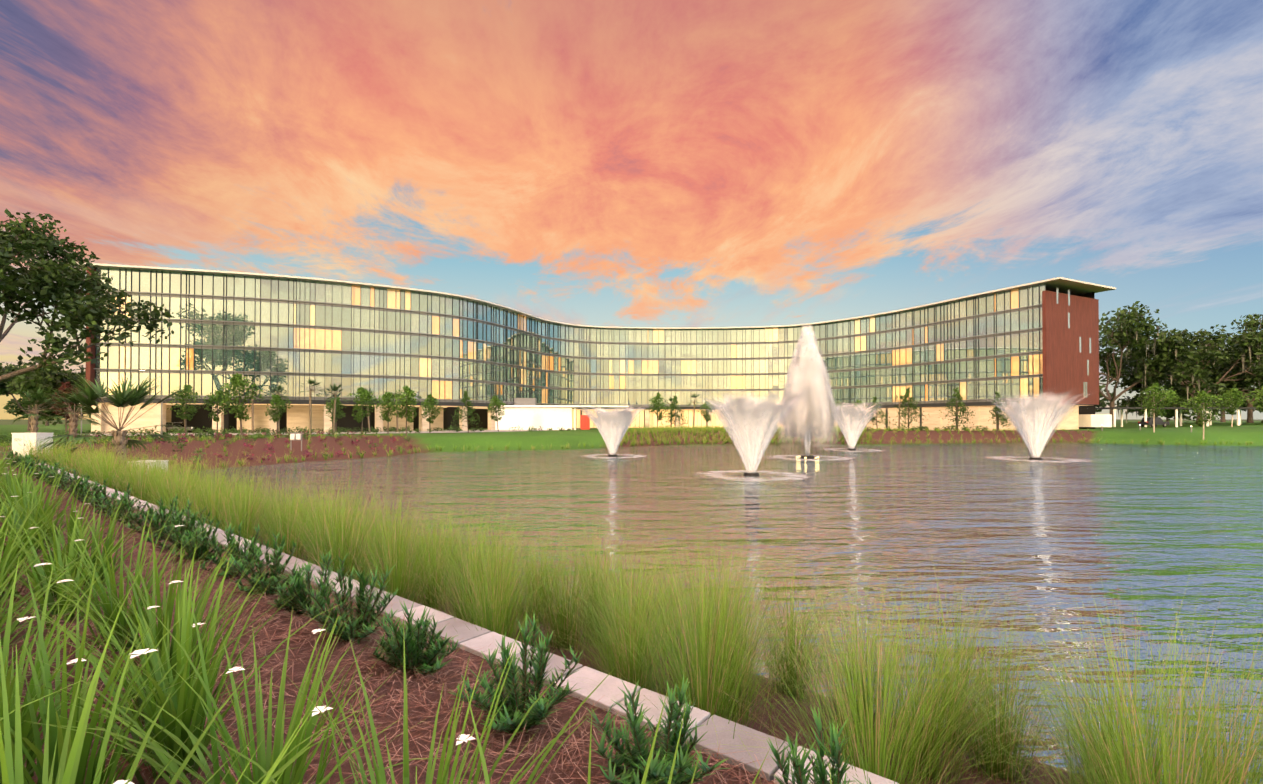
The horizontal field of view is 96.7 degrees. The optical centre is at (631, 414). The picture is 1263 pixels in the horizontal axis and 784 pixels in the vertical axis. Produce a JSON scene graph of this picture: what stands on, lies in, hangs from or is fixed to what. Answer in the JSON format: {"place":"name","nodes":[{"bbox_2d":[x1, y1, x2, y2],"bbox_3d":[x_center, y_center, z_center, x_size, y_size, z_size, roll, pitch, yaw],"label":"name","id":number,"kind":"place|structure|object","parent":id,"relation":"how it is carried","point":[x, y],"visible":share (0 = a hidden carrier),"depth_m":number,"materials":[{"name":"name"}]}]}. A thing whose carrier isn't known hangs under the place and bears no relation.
{"place":"outdoors","nodes":[
{"label":"outdoors","id":0,"kind":"place"},
{"bbox_2d":[53,429,576,435],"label":"driveway paving","id":1,"kind":"structure","parent":0,"point":[383,432],"depth_m":98.64,"materials":[{"name":"concrete"}]},
{"bbox_2d":[0,453,1086,783],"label":"bed ground","id":2,"kind":"structure","parent":0,"point":[780,707],"depth_m":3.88,"materials":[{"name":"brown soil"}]},
{"bbox_2d":[131,460,168,473],"bbox_3d":[-25.965,3.213,30.174,1.550,1.420,1.250,0,-1,11],"label":"bench","id":3,"kind":"object","parent":2,"relation":"on","point":[165,461],"visible":0.21,"depth_m":29.95,"materials":[{"name":"paint"}]},
{"bbox_2d":[1,463,461,783],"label":"iris stalks","id":4,"kind":"object","parent":2,"relation":"on","point":[42,714],"visible":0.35,"depth_m":2.22,"materials":[{"name":"green plant"}]},
{"bbox_2d":[0,449,831,783],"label":"iris","id":5,"kind":"object","parent":2,"relation":"on","point":[172,705],"depth_m":2.36,"materials":[{"name":"green plant"}]},
{"bbox_2d":[1,447,870,783],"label":"podocarpus","id":6,"kind":"object","parent":2,"relation":"on","point":[661,765],"depth_m":4.17,"materials":[{"name":"green plant"}]},
{"bbox_2d":[36,463,898,783],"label":"coping stones","id":7,"kind":"object","parent":2,"relation":"on","point":[470,635],"visible":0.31,"depth_m":4.13,"materials":[{"name":"concrete"}]},
{"bbox_2d":[14,432,1262,783],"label":"cordgrass clumps","id":8,"kind":"object","parent":2,"relation":"on","point":[490,596],"visible":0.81,"depth_m":5.43,"materials":[{"name":"green plant"}]},
{"bbox_2d":[91,403,1087,433],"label":"ground floor wall","id":9,"kind":"structure","parent":0,"point":[297,415],"depth_m":108.55,"materials":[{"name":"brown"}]},
{"bbox_2d":[86,267,1098,431],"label":"building","id":10,"kind":"structure","parent":0,"point":[322,339],"depth_m":107.75,"materials":[{"name":"glass"}]},
{"bbox_2d":[94,267,1091,408],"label":"window mullions","id":11,"kind":"object","parent":10,"relation":"attached to","point":[486,403],"visible":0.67,"depth_m":111.87,"materials":[{"name":"grey metal"}]},
{"bbox_2d":[71,262,1115,329],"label":"building roof","id":12,"kind":"structure","parent":10,"relation":"attached to","point":[1065,285],"depth_m":105.62,"materials":[{"name":"white metal"}]},
{"bbox_2d":[0,419,1261,424],"bbox_3d":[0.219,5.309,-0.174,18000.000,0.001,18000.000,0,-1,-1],"label":"ground","id":13,"kind":"structure","parent":0,"point":[16,422],"depth_m":2172.69,"materials":[{"name":"green plant"}]},
{"bbox_2d":[0,421,1262,471],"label":"lawn","id":14,"kind":"structure","parent":0,"point":[1244,432],"depth_m":76.01,"materials":[{"name":"green plant"}]},
{"bbox_2d":[11,433,52,455],"bbox_3d":[-39.312,2.104,36.839,2.250,1.770,1.150,0,-1,11],"label":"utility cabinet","id":15,"kind":"object","parent":14,"relation":"on","point":[19,438],"visible":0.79,"depth_m":36.44,"materials":[{"name":"metal"}]},
{"bbox_2d":[138,369,162,434],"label":"street lamp","id":16,"kind":"object","parent":14,"relation":"on","point":[161,395],"visible":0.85,"depth_m":72.28,"materials":[{"name":"grey metal"}]},
{"bbox_2d":[166,422,193,432],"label":"vehicle","id":17,"kind":"object","parent":14,"relation":"on","point":[175,424],"visible":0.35,"depth_m":98.03,"materials":[{"name":"grey paint"}]},
{"bbox_2d":[290,432,301,450],"bbox_3d":[-31.063,2.528,51.967,1.000,1.800,0.259,0,-1,-9],"label":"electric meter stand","id":18,"kind":"object","parent":14,"relation":"on","point":[295,436],"visible":0.94,"depth_m":51.97,"materials":[{"name":"paint"}]},
{"bbox_2d":[0,424,987,462],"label":"shrubs","id":19,"kind":"object","parent":14,"relation":"on","point":[176,431],"depth_m":64.19,"materials":[{"name":"green plant"}]},
{"bbox_2d":[494,398,627,429],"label":"pavilion","id":20,"kind":"structure","parent":14,"relation":"on","point":[525,413],"depth_m":123.57,"materials":[{"name":"white paint"}]},
{"bbox_2d":[0,228,1262,478],"bbox_3d":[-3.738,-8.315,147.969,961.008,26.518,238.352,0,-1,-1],"label":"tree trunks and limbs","id":21,"kind":"object","parent":14,"relation":"on","point":[120,440],"visible":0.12,"depth_m":82.26,"materials":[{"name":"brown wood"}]},
{"bbox_2d":[48,382,80,418],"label":"tree foliage","id":22,"kind":"object","parent":21,"relation":"on","point":[69,387],"visible":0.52,"depth_m":89.09,"materials":[{"name":"green plant"}]},
{"bbox_2d":[6,374,906,459],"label":"palm fronds","id":23,"kind":"object","parent":21,"relation":"on","point":[128,396],"visible":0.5,"depth_m":30.83,"materials":[{"name":"green plant"}]},
{"bbox_2d":[0,208,1262,424],"bbox_3d":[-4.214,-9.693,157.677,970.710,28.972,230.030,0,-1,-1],"label":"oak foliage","id":24,"kind":"object","parent":21,"relation":"on","point":[34,242],"visible":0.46,"depth_m":96.03,"materials":[{"name":"green plant"}]},
{"bbox_2d":[167,373,1262,426],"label":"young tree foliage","id":25,"kind":"object","parent":21,"relation":"on","point":[238,381],"visible":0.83,"depth_m":86.06,"materials":[{"name":"green plant"}]},
{"bbox_2d":[451,387,1013,428],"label":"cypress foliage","id":26,"kind":"object","parent":21,"relation":"on","point":[902,413],"visible":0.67,"depth_m":98.56,"materials":[{"name":"green plant"}]},
{"bbox_2d":[1099,310,1262,422],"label":"spanish moss","id":27,"kind":"object","parent":21,"relation":"on","point":[1244,366],"visible":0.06,"depth_m":121.79,"materials":[{"name":"green plant"}]},
{"bbox_2d":[1138,417,1169,426],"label":"vehicle","id":28,"kind":"object","parent":14,"relation":"on","point":[1158,420],"visible":0.75,"depth_m":105.70,"materials":[{"name":"grey paint"}]},
{"bbox_2d":[1079,407,1259,426],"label":"covered walkway","id":29,"kind":"structure","parent":14,"relation":"on","point":[1093,420],"depth_m":105.83,"materials":[{"name":"grey metal"}]},
{"bbox_2d":[0,0,1262,419],"label":"sky","id":30,"kind":"structure","parent":0,"point":[610,163],"materials":[{"name":"orange"}]},
{"bbox_2d":[173,443,1262,783],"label":"pond water","id":31,"kind":"structure","parent":0,"point":[1153,521],"depth_m":19.22,"materials":[{"name":"liquid"}]},
{"bbox_2d":[608,448,1042,475],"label":"fountain floats","id":32,"kind":"object","parent":31,"relation":"on","point":[811,456],"visible":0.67,"depth_m":51.62,"materials":[{"name":"black"}]},
{"bbox_2d":[777,325,839,455],"bbox_3d":[16.814,-2.287,53.715,6.098,12.532,6.072,0,-1,-1],"label":"fountain water jet","id":33,"kind":"object","parent":32,"relation":"on","point":[814,415],"visible":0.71,"depth_m":52.42,"materials":[{"name":"white liquid"}]},
{"bbox_2d":[576,384,1102,472],"bbox_3d":[18.441,0.880,53.246,44.588,6.189,31.466,0,-1,-26],"label":"fountain spray","id":34,"kind":"object","parent":32,"relation":"on","point":[750,426],"visible":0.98,"depth_m":49.91,"materials":[{"name":"white liquid"}]},
{"bbox_2d":[584,448,1083,481],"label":"water ripples","id":35,"kind":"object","parent":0,"point":[720,475],"depth_m":48.19,"materials":[{"name":"white liquid"}]}
]}

